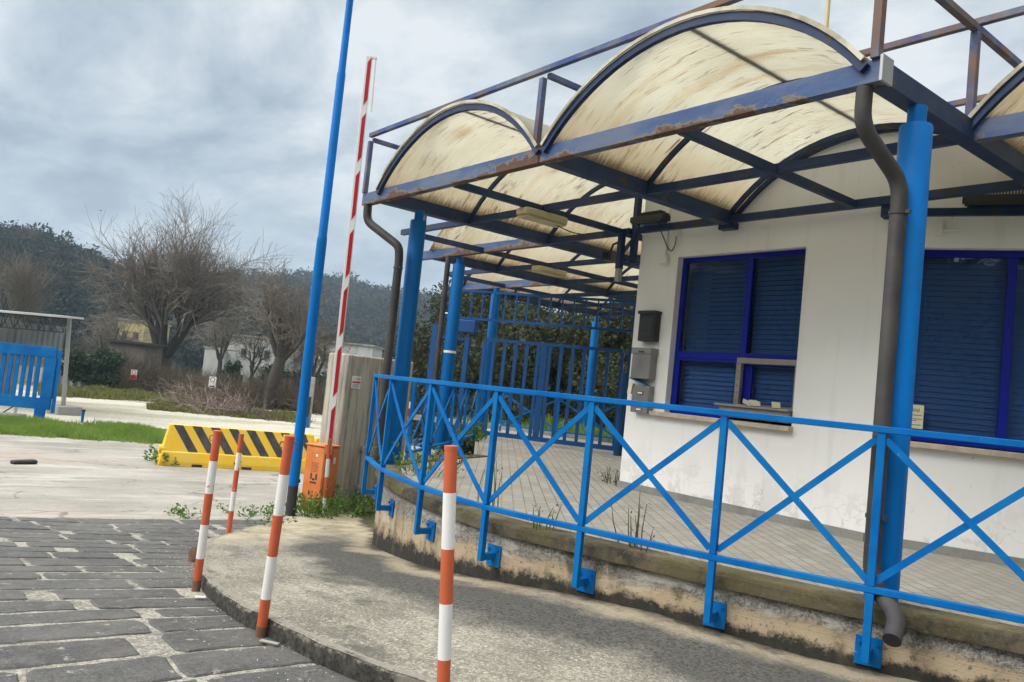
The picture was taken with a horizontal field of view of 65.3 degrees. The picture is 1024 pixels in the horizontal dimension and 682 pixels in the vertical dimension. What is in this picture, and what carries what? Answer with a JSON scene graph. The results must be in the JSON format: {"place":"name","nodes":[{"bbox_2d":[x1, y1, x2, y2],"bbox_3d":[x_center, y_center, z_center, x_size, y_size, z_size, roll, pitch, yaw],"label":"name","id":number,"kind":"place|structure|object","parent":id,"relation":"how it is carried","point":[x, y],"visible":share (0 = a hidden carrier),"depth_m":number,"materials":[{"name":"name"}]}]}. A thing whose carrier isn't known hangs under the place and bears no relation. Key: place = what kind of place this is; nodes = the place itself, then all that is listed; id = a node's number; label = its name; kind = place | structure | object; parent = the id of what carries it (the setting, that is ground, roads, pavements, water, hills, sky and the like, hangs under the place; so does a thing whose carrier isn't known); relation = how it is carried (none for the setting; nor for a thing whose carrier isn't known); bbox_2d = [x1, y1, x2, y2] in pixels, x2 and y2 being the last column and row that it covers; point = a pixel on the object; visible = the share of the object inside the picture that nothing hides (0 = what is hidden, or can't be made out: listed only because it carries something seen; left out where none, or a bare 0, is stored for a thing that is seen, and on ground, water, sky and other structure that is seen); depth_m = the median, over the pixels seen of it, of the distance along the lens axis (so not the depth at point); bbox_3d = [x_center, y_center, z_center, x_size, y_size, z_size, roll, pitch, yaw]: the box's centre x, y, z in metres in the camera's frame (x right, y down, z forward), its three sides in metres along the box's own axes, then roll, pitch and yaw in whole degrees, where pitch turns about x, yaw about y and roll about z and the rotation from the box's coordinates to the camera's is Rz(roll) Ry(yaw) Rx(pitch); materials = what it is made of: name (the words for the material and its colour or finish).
{"place":"outdoors","nodes":[
{"label":"outdoors","id":0,"kind":"place"},
{"bbox_2d":[0,279,212,374],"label":"hill","id":1,"kind":"structure","parent":0,"point":[173,363],"depth_m":113.90,"materials":[{"name":"plant"}]},
{"bbox_2d":[0,220,368,368],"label":"woodland","id":2,"kind":"object","parent":1,"relation":"on","point":[57,251],"visible":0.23,"depth_m":132.12,"materials":[{"name":"plant"}]},
{"bbox_2d":[16,384,199,405],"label":"lane","id":3,"kind":"structure","parent":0,"point":[24,388],"depth_m":42.53,"materials":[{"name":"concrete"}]},
{"bbox_2d":[117,318,171,342],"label":"house","id":4,"kind":"structure","parent":0,"point":[142,327],"depth_m":94.96,"materials":[{"name":"concrete"}]},
{"bbox_2d":[0,516,357,681],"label":"sett paving","id":5,"kind":"structure","parent":0,"point":[93,547],"depth_m":4.94,"materials":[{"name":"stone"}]},
{"bbox_2d":[191,430,223,591],"bbox_3d":[-2.276,1.266,5.956,0.114,1.204,0.077,3,-4,42],"label":"bollard","id":6,"kind":"object","parent":5,"relation":"on","point":[206,513],"visible":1,"depth_m":5.94,"materials":[{"name":"metal"}]},
{"bbox_2d":[226,434,243,532],"bbox_3d":[-3.364,1.735,9.712,0.072,1.212,0.063,9,-4,-38],"label":"bollard","id":7,"kind":"object","parent":5,"relation":"on","point":[235,484],"visible":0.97,"depth_m":9.69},
{"bbox_2d":[255,435,297,637],"bbox_3d":[-1.408,1.167,4.746,0.144,1.222,0.078,3,-4,42],"label":"bollard","id":8,"kind":"object","parent":5,"relation":"on","point":[274,540],"visible":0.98,"depth_m":4.73,"materials":[{"name":"metal"}]},
{"bbox_2d":[201,518,436,681],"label":"kerb","id":9,"kind":"structure","parent":5,"relation":"on","point":[346,665],"depth_m":4.42,"materials":[{"name":"concrete"}]},
{"bbox_2d":[437,445,462,681],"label":"bollard","id":10,"kind":"object","parent":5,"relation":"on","point":[450,454],"visible":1,"depth_m":3.57,"materials":[{"name":"metal"}]},
{"bbox_2d":[6,373,374,527],"bbox_3d":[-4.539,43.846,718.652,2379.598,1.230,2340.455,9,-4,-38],"label":"ground","id":11,"kind":"structure","parent":0,"point":[370,520],"depth_m":12.72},
{"bbox_2d":[0,407,26,416],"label":"gate support","id":12,"kind":"object","parent":11,"relation":"on","point":[14,412],"visible":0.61,"depth_m":24.34,"materials":[{"name":"white paint"}]},
{"bbox_2d":[0,240,64,322],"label":"bare tree","id":13,"kind":"object","parent":11,"relation":"on","point":[25,295],"visible":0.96,"depth_m":61.71,"materials":[{"name":"brown plant"}]},
{"bbox_2d":[17,354,89,386],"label":"corrugated fence","id":14,"kind":"object","parent":11,"relation":"on","point":[79,384],"visible":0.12,"depth_m":50.17,"materials":[{"name":"black metal"}]},
{"bbox_2d":[19,427,166,441],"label":"grass","id":15,"kind":"structure","parent":11,"relation":"on","point":[116,437],"depth_m":21.29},
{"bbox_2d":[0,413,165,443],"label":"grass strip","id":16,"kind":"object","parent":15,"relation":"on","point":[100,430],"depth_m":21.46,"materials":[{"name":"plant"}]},
{"bbox_2d":[60,347,126,387],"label":"ivy bush","id":17,"kind":"object","parent":11,"relation":"on","point":[104,363],"visible":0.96,"depth_m":49.27,"materials":[{"name":"green plant"}]},
{"bbox_2d":[65,295,151,349],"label":"bare tree","id":18,"kind":"object","parent":11,"relation":"on","point":[107,329],"visible":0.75,"depth_m":77.61,"materials":[{"name":"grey plant"}]},
{"bbox_2d":[37,379,202,401],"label":"verge grass","id":19,"kind":"structure","parent":11,"relation":"on","point":[97,392],"depth_m":43.17,"materials":[{"name":"plant"}]},
{"bbox_2d":[76,341,172,385],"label":"scrub","id":20,"kind":"object","parent":11,"relation":"on","point":[124,361],"visible":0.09,"depth_m":57.09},
{"bbox_2d":[80,344,187,391],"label":"scrub","id":21,"kind":"object","parent":11,"relation":"on","point":[127,375],"visible":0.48,"depth_m":54.91,"materials":[{"name":"plant"}]},
{"bbox_2d":[104,338,168,372],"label":"stone hut","id":22,"kind":"object","parent":11,"relation":"on","point":[116,344],"visible":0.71,"depth_m":58.64,"materials":[{"name":"grey stone"}]},
{"bbox_2d":[123,363,208,392],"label":"scrub","id":23,"kind":"object","parent":11,"relation":"on","point":[149,386],"visible":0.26,"depth_m":54.75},
{"bbox_2d":[61,185,293,370],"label":"bare tree","id":24,"kind":"object","parent":11,"relation":"on","point":[195,291],"visible":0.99,"depth_m":62.62,"materials":[{"name":"brown plant"}]},
{"bbox_2d":[164,503,201,518],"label":"weed","id":25,"kind":"object","parent":11,"relation":"on","point":[181,514],"visible":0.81,"depth_m":10.67,"materials":[{"name":"green plant"}]},
{"bbox_2d":[188,546,196,561],"bbox_3d":[-2.897,1.972,7.286,0.126,0.208,0.103,6,-3,-1],"label":"stump","id":26,"kind":"object","parent":11,"relation":"on","point":[192,554],"visible":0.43,"depth_m":7.25,"materials":[{"name":"wood"}]},
{"bbox_2d":[142,364,242,392],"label":"scrub","id":27,"kind":"object","parent":11,"relation":"on","point":[171,377],"visible":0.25,"depth_m":54.53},
{"bbox_2d":[154,368,265,406],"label":"scrub","id":28,"kind":"object","parent":11,"relation":"on","point":[193,385],"visible":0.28,"depth_m":48.97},
{"bbox_2d":[170,297,260,378],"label":"bare tree","id":29,"kind":"object","parent":11,"relation":"on","point":[214,329],"visible":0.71,"depth_m":81.76,"materials":[{"name":"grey plant"}]},
{"bbox_2d":[218,359,242,389],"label":"evergreen bush","id":30,"kind":"object","parent":11,"relation":"on","point":[235,365],"visible":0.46,"depth_m":53.76,"materials":[{"name":"green plant"}]},
{"bbox_2d":[187,367,317,409],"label":"scrub","id":31,"kind":"object","parent":11,"relation":"on","point":[280,401],"visible":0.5,"depth_m":47.48,"materials":[{"name":"plant"}]},
{"bbox_2d":[209,376,216,387],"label":"yard sign","id":32,"kind":"object","parent":31,"relation":"attached to","point":[211,380],"visible":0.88,"depth_m":45.99,"materials":[{"name":"white paint"}]},
{"bbox_2d":[206,334,298,385],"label":"house","id":33,"kind":"structure","parent":11,"relation":"on","point":[213,361],"depth_m":87.84,"materials":[{"name":"paint"}]},
{"bbox_2d":[216,500,296,525],"bbox_3d":[-3.488,2.422,11.062,0.870,0.237,1.334,9,-4,-38],"label":"weed","id":34,"kind":"object","parent":11,"relation":"on","point":[256,512],"visible":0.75,"depth_m":11.28,"materials":[{"name":"green plant"}]},
{"bbox_2d":[219,321,294,382],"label":"bare tree","id":35,"kind":"object","parent":11,"relation":"on","point":[255,356],"visible":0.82,"depth_m":55.84,"materials":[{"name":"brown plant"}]},
{"bbox_2d":[227,367,325,409],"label":"scrub","id":36,"kind":"object","parent":11,"relation":"on","point":[284,381],"visible":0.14,"depth_m":51.10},
{"bbox_2d":[226,241,335,409],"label":"bare tree","id":37,"kind":"object","parent":11,"relation":"on","point":[282,351],"visible":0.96,"depth_m":47.41,"materials":[{"name":"brown plant"}]},
{"bbox_2d":[254,375,325,414],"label":"scrub","id":38,"kind":"object","parent":11,"relation":"on","point":[319,409],"visible":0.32,"depth_m":48.31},
{"bbox_2d":[253,363,326,392],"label":"evergreen bush","id":39,"kind":"object","parent":11,"relation":"on","point":[292,374],"visible":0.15,"depth_m":58.67,"materials":[{"name":"green plant"}]},
{"bbox_2d":[285,494,338,518],"bbox_3d":[-2.920,2.435,11.773,0.683,0.389,0.941,9,-4,-38],"label":"weed","id":40,"kind":"object","parent":11,"relation":"on","point":[309,511],"visible":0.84,"depth_m":11.65,"materials":[{"name":"green plant"}]},
{"bbox_2d":[273,315,362,376],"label":"bare tree","id":41,"kind":"object","parent":11,"relation":"on","point":[325,345],"visible":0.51,"depth_m":62.09,"materials":[{"name":"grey plant"}]},
{"bbox_2d":[314,341,383,389],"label":"house","id":42,"kind":"structure","parent":11,"relation":"on","point":[369,350],"depth_m":89.97,"materials":[{"name":"paint"}]},
{"bbox_2d":[347,491,375,517],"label":"weed","id":43,"kind":"object","parent":11,"relation":"on","point":[371,511],"visible":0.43,"depth_m":12.57,"materials":[{"name":"green plant"}]},
{"bbox_2d":[410,423,469,454],"bbox_3d":[-3.082,3.026,30.948,6.184,2.560,0.114,3,-4,42],"label":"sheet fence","id":44,"kind":"object","parent":11,"relation":"on","point":[418,444],"depth_m":31.26,"materials":[{"name":"blue metal"}]},
{"bbox_2d":[382,279,579,454],"bbox_3d":[-1.061,0.788,27.015,6.609,6.928,7.267,7,-3,-17],"label":"evergreen tree","id":45,"kind":"object","parent":11,"relation":"on","point":[421,345],"visible":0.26,"depth_m":25.75,"materials":[{"name":"green plant"}]},
{"bbox_2d":[422,302,631,456],"bbox_3d":[0.993,1.423,23.979,7.329,5.520,7.361,9,-4,-38],"label":"evergreen tree","id":46,"kind":"object","parent":11,"relation":"on","point":[518,332],"visible":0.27,"depth_m":23.48,"materials":[{"name":"green plant"}]},
{"bbox_2d":[453,411,611,442],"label":"bank grass","id":47,"kind":"structure","parent":11,"relation":"on","point":[548,420],"depth_m":20.60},
{"bbox_2d":[513,298,633,424],"bbox_3d":[2.892,1.476,27.056,6.717,6.361,6.852,9,-4,-38],"label":"evergreen tree","id":48,"kind":"object","parent":11,"relation":"on","point":[615,339],"visible":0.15,"depth_m":25.47,"materials":[{"name":"green plant"}]},
{"bbox_2d":[372,454,1023,681],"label":"retaining wall","id":49,"kind":"structure","parent":11,"relation":"on","point":[817,622],"depth_m":5.32,"materials":[{"name":"concrete"}]},
{"bbox_2d":[529,499,561,529],"bbox_3d":[0.245,1.352,6.239,0.283,0.255,0.253,7,-4,-20],"label":"weed","id":50,"kind":"object","parent":49,"relation":"on","point":[548,517],"visible":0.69,"depth_m":6.20,"materials":[{"name":"green plant"}]},
{"bbox_2d":[611,495,654,551],"bbox_3d":[0.926,1.319,5.829,0.238,0.436,0.503,7,-4,-18],"label":"weed","id":51,"kind":"object","parent":49,"relation":"on","point":[637,528],"visible":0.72,"depth_m":5.86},
{"bbox_2d":[361,374,1023,668],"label":"railing","id":52,"kind":"object","parent":49,"relation":"attached to","point":[868,650],"visible":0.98,"depth_m":5.27,"materials":[{"name":"metal"}]},
{"bbox_2d":[202,346,227,372],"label":"house","id":53,"kind":"structure","parent":0,"point":[206,355],"depth_m":95.91,"materials":[{"name":"paint"}]},
{"bbox_2d":[0,435,434,518],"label":"asphalt road","id":54,"kind":"structure","parent":0,"point":[70,478],"depth_m":13.27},
{"bbox_2d":[10,459,37,464],"bbox_3d":[-8.753,2.170,14.334,0.160,0.080,0.420,4,-4,32],"label":"rubber scrap","id":55,"kind":"object","parent":54,"relation":"on","point":[23,461],"visible":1,"depth_m":14.28,"materials":[{"name":"black rubber"}]},
{"bbox_2d":[142,443,179,464],"bbox_3d":[-7.200,2.429,16.823,0.877,0.469,1.315,9,-4,-38],"label":"weed","id":56,"kind":"object","parent":54,"relation":"on","point":[155,456],"visible":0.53,"depth_m":16.62,"materials":[{"name":"green plant"}]},
{"bbox_2d":[157,423,319,472],"bbox_3d":[-5.796,2.328,17.234,3.355,0.875,0.560,8,-4,-28],"label":"road barrier","id":57,"kind":"object","parent":54,"relation":"on","point":[190,446],"visible":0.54,"depth_m":16.93,"materials":[{"name":"yellow plastic"}]},
{"bbox_2d":[285,0,353,515],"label":"tall pole","id":58,"kind":"object","parent":54,"relation":"on","point":[306,372],"visible":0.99,"depth_m":11.65,"materials":[{"name":"blue metal"}]},
{"bbox_2d":[297,484,369,517],"bbox_3d":[-2.809,2.411,12.228,1.004,0.562,1.623,9,-4,-38],"label":"weed","id":59,"kind":"object","parent":54,"relation":"on","point":[340,499],"visible":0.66,"depth_m":12.13,"materials":[{"name":"green plant"}]},
{"bbox_2d":[301,55,376,509],"bbox_3d":[-2.686,-0.855,12.448,0.533,7.024,0.964,6,-3,-1],"label":"boom barrier","id":60,"kind":"object","parent":54,"relation":"on","point":[314,470],"visible":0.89,"depth_m":12.18,"materials":[{"name":"metal"}]},
{"bbox_2d":[302,447,323,508],"bbox_3d":[-3.082,2.131,12.339,0.350,0.930,0.013,4,-4,28],"label":"cabinet door","id":61,"kind":"structure","parent":60,"relation":"in","point":[314,457],"depth_m":12.34,"materials":[{"name":"metal"}]},
{"bbox_2d":[319,352,413,511],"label":"concrete pier","id":62,"kind":"structure","parent":54,"relation":"on","point":[353,406],"depth_m":12.86,"materials":[{"name":"concrete"}]},
{"bbox_2d":[351,376,360,388],"bbox_3d":[-2.497,0.663,12.805,0.010,0.200,0.180,3,-4,38],"label":"warning sign","id":63,"kind":"object","parent":62,"relation":"attached to","point":[356,381],"visible":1,"depth_m":12.80,"materials":[{"name":"white paint"}]},
{"bbox_2d":[354,446,365,510],"bbox_3d":[-2.444,2.216,12.917,0.100,1.042,0.140,3,-4,38],"label":"conduit","id":64,"kind":"object","parent":62,"relation":"attached to","point":[359,485],"visible":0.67,"depth_m":12.89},
{"bbox_2d":[0,389,441,455],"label":"gravel lot","id":65,"kind":"structure","parent":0,"point":[107,410],"depth_m":34.19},
{"bbox_2d":[0,342,62,417],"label":"sliding gate","id":66,"kind":"structure","parent":65,"relation":"on","point":[41,405],"depth_m":24.30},
{"bbox_2d":[0,310,83,394],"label":"shed","id":67,"kind":"structure","parent":65,"relation":"on","point":[15,330],"depth_m":35.31,"materials":[{"name":"black metal"}]},
{"bbox_2d":[47,318,82,415],"bbox_3d":[-15.891,0.953,28.769,0.700,3.560,0.900,4,-4,32],"label":"steel post","id":68,"kind":"object","parent":65,"relation":"on","point":[63,408],"visible":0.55,"depth_m":28.60,"materials":[{"name":"metal"}]},
{"bbox_2d":[140,376,279,417],"bbox_3d":[-15.302,3.456,40.630,5.555,3.434,8.766,9,-4,-38],"label":"branch pile","id":69,"kind":"object","parent":65,"relation":"on","point":[215,404],"visible":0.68,"depth_m":39.86,"materials":[{"name":"plant"}]},
{"bbox_2d":[234,405,315,421],"bbox_3d":[-12.614,3.880,40.925,3.383,1.143,6.482,9,-4,-38],"label":"branch pile","id":70,"kind":"object","parent":65,"relation":"on","point":[265,417],"visible":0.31,"depth_m":39.06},
{"bbox_2d":[305,397,311,427],"bbox_3d":[-9.465,3.230,36.351,0.504,1.432,0.350,5,-4,22],"label":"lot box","id":71,"kind":"object","parent":65,"relation":"on","point":[308,418],"visible":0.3,"depth_m":36.30,"materials":[{"name":"blue metal"}]},
{"bbox_2d":[309,377,315,426],"bbox_3d":[-9.264,2.803,36.665,0.230,2.304,0.283,6,-3,0],"label":"concrete post","id":72,"kind":"object","parent":65,"relation":"on","point":[312,387],"visible":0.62,"depth_m":36.58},
{"bbox_2d":[146,400,296,422],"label":"verge grass","id":73,"kind":"structure","parent":0,"point":[162,406],"depth_m":38.76,"materials":[{"name":"plant"}]},
{"bbox_2d":[0,0,1023,322],"label":"sky","id":74,"kind":"structure","parent":0,"point":[112,106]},
{"bbox_2d":[202,509,917,681],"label":"pavement","id":75,"kind":"structure","parent":0,"point":[341,580],"depth_m":5.01,"materials":[{"name":"concrete"}]},
{"bbox_2d":[322,439,331,515],"bbox_3d":[-2.759,2.042,11.893,0.063,1.168,0.123,4,-4,25],"label":"bollard","id":76,"kind":"object","parent":75,"relation":"on","point":[328,456],"visible":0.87,"depth_m":11.87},
{"bbox_2d":[399,428,1023,626],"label":"terrace paving","id":77,"kind":"structure","parent":0,"point":[994,586],"depth_m":7.16,"materials":[{"name":"tile"}]},
{"bbox_2d":[360,436,471,476],"bbox_3d":[-1.139,1.339,9.263,0.840,0.413,1.244,9,-4,-38],"label":"weed","id":78,"kind":"object","parent":77,"relation":"on","point":[397,462],"visible":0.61,"depth_m":9.12,"materials":[{"name":"green plant"}]},
{"bbox_2d":[405,382,479,459],"bbox_3d":[-0.991,1.230,12.929,0.095,1.060,5.137,5,-3,7],"label":"railing","id":79,"kind":"object","parent":77,"relation":"on","point":[412,404],"visible":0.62,"depth_m":12.28,"materials":[{"name":"metal"}]},
{"bbox_2d":[456,421,487,441],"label":"weed","id":80,"kind":"object","parent":77,"relation":"on","point":[478,435],"visible":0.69,"depth_m":15.38,"materials":[{"name":"green plant"}]},
{"bbox_2d":[476,454,502,506],"bbox_3d":[-0.192,1.246,7.066,0.216,0.530,0.204,6,-3,-4],"label":"weed","id":81,"kind":"object","parent":77,"relation":"on","point":[495,483],"visible":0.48,"depth_m":7.06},
{"bbox_2d":[413,414,612,442],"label":"bank kerb","id":82,"kind":"structure","parent":77,"relation":"on","point":[418,417],"depth_m":19.97,"materials":[{"name":"concrete"}]},
{"bbox_2d":[476,338,631,455],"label":"entrance gate","id":83,"kind":"structure","parent":77,"relation":"on","point":[620,413],"depth_m":15.84,"materials":[{"name":"blue metal"}]},
{"bbox_2d":[499,392,615,438],"bbox_3d":[2.423,1.948,18.631,5.645,1.000,0.060,5,-3,17],"label":"railing","id":84,"kind":"object","parent":77,"relation":"on","point":[501,413],"visible":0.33,"depth_m":19.03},
{"bbox_2d":[597,467,619,485],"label":"weed","id":85,"kind":"object","parent":77,"relation":"on","point":[607,477],"visible":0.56,"depth_m":10.10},
{"bbox_2d":[362,0,1023,646],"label":"canopy","id":86,"kind":"object","parent":77,"relation":"on","point":[720,112],"visible":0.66,"depth_m":7.28,"materials":[{"name":"metal"}]},
{"bbox_2d":[421,319,478,436],"bbox_3d":[-1.291,0.737,16.477,0.960,2.390,0.220,5,-3,17],"label":"side panel","id":87,"kind":"object","parent":86,"relation":"attached to","point":[468,326],"visible":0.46,"depth_m":16.39,"materials":[{"name":"metal"}]},
{"bbox_2d":[445,288,635,332],"bbox_3d":[0.900,-0.598,15.956,4.702,0.620,0.040,5,-3,17],"label":"transom grille","id":88,"kind":"object","parent":86,"relation":"attached to","point":[551,297],"visible":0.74,"depth_m":15.99,"materials":[{"name":"metal"}]},
{"bbox_2d":[516,207,567,227],"bbox_3d":[0.350,-1.429,9.253,0.640,0.103,0.220,9,-4,-38],"label":"ceiling lamp","id":89,"kind":"object","parent":86,"relation":"attached to","point":[539,216],"visible":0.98,"depth_m":9.15,"materials":[{"name":"plastic"}]},
{"bbox_2d":[532,265,566,277],"bbox_3d":[0.625,-1.159,13.375,0.640,0.103,0.220,9,-4,-38],"label":"ceiling lamp","id":90,"kind":"object","parent":86,"relation":"attached to","point":[548,271],"visible":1,"depth_m":13.27,"materials":[{"name":"plastic"}]},
{"bbox_2d":[556,225,622,234],"bbox_3d":[0.939,-1.331,9.642,1.105,0.173,0.051,8,-4,-36],"label":"cable","id":91,"kind":"object","parent":86,"relation":"hanging from","point":[589,234],"visible":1,"depth_m":9.60,"materials":[{"name":"black plastic"}]},
{"bbox_2d":[601,241,617,262],"bbox_3d":[1.302,-1.146,10.226,0.262,0.255,0.248,4,-4,27],"label":"security camera","id":92,"kind":"object","parent":86,"relation":"attached to","point":[608,256],"visible":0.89,"depth_m":10.19,"materials":[{"name":"black plastic"}]},
{"bbox_2d":[630,210,670,226],"bbox_3d":[1.669,-1.485,9.661,0.150,0.153,0.560,9,-4,-38],"label":"floodlight","id":93,"kind":"object","parent":86,"relation":"attached to","point":[651,217],"visible":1,"depth_m":9.59,"materials":[{"name":"black metal"}]},
{"bbox_2d":[824,0,830,27],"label":"roof pipe","id":94,"kind":"object","parent":86,"relation":"on","point":[827,13],"visible":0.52,"depth_m":6.14,"materials":[{"name":"plastic"}]},
{"bbox_2d":[617,132,1023,567],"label":"office building","id":95,"kind":"structure","parent":77,"relation":"on","point":[786,312],"depth_m":7.90,"materials":[{"name":"white paint"}]},
{"bbox_2d":[630,385,653,413],"bbox_3d":[1.574,0.705,9.670,0.106,0.330,0.270,9,-4,-38],"label":"mailbox","id":96,"kind":"object","parent":95,"relation":"attached to","point":[642,393],"visible":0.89,"depth_m":9.61,"materials":[{"name":"metal"}]},
{"bbox_2d":[628,377,649,385],"bbox_3d":[1.550,0.494,9.728,0.120,0.091,0.261,9,-4,-38],"label":"leaflet","id":97,"kind":"object","parent":96,"relation":"in","point":[640,382],"visible":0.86,"depth_m":9.69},
{"bbox_2d":[630,347,658,379],"bbox_3d":[1.599,0.274,9.698,0.141,0.375,0.320,9,-4,-38],"label":"mailbox","id":98,"kind":"object","parent":95,"relation":"attached to","point":[644,363],"visible":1,"depth_m":9.62,"materials":[{"name":"metal"}]},
{"bbox_2d":[638,310,661,341],"bbox_3d":[1.662,-0.180,9.712,0.135,0.370,0.280,9,-4,-38],"label":"mailbox","id":99,"kind":"object","parent":95,"relation":"attached to","point":[649,325],"visible":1,"depth_m":9.65,"materials":[{"name":"black plastic"}]},
{"bbox_2d":[639,317,653,337],"bbox_3d":[1.628,-0.165,9.685,0.006,0.250,0.200,9,-4,-38],"label":"door","id":100,"kind":"structure","parent":99,"relation":"in","point":[646,325],"depth_m":9.68,"materials":[{"name":"black plastic"}]},
{"bbox_2d":[660,254,669,264],"bbox_3d":[1.849,-0.983,9.676,0.064,0.120,0.110,9,-4,-38],"label":"junction box","id":101,"kind":"object","parent":95,"relation":"attached to","point":[665,259],"visible":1,"depth_m":9.64,"materials":[{"name":"white paint"}]},
{"bbox_2d":[649,249,805,431],"bbox_3d":[2.425,-0.033,8.943,0.322,1.910,1.860,9,-4,-38],"label":"window","id":102,"kind":"structure","parent":95,"relation":"in","point":[780,325],"depth_m":8.89,"materials":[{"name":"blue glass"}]},
{"bbox_2d":[911,405,923,428],"bbox_3d":[3.709,0.699,7.441,0.215,0.220,0.006,4,-4,28],"label":"notice","id":103,"kind":"object","parent":95,"relation":"attached to","point":[917,416],"visible":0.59,"depth_m":7.41,"materials":[{"name":"paper"}]},
{"bbox_2d":[910,250,1023,459],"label":"window","id":104,"kind":"structure","parent":95,"relation":"in","point":[953,402],"depth_m":7.36,"materials":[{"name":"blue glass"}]},
{"bbox_2d":[962,190,1023,207],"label":"floodlight","id":105,"kind":"object","parent":95,"relation":"attached to","point":[1003,200],"visible":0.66,"depth_m":7.01,"materials":[{"name":"black metal"}]},
{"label":"hill","id":106,"kind":"structure","parent":0,"visible":0},
{"bbox_2d":[223,267,612,366],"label":"woodland","id":107,"kind":"object","parent":106,"relation":"on","point":[367,305],"visible":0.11,"depth_m":297.94,"materials":[{"name":"plant"}]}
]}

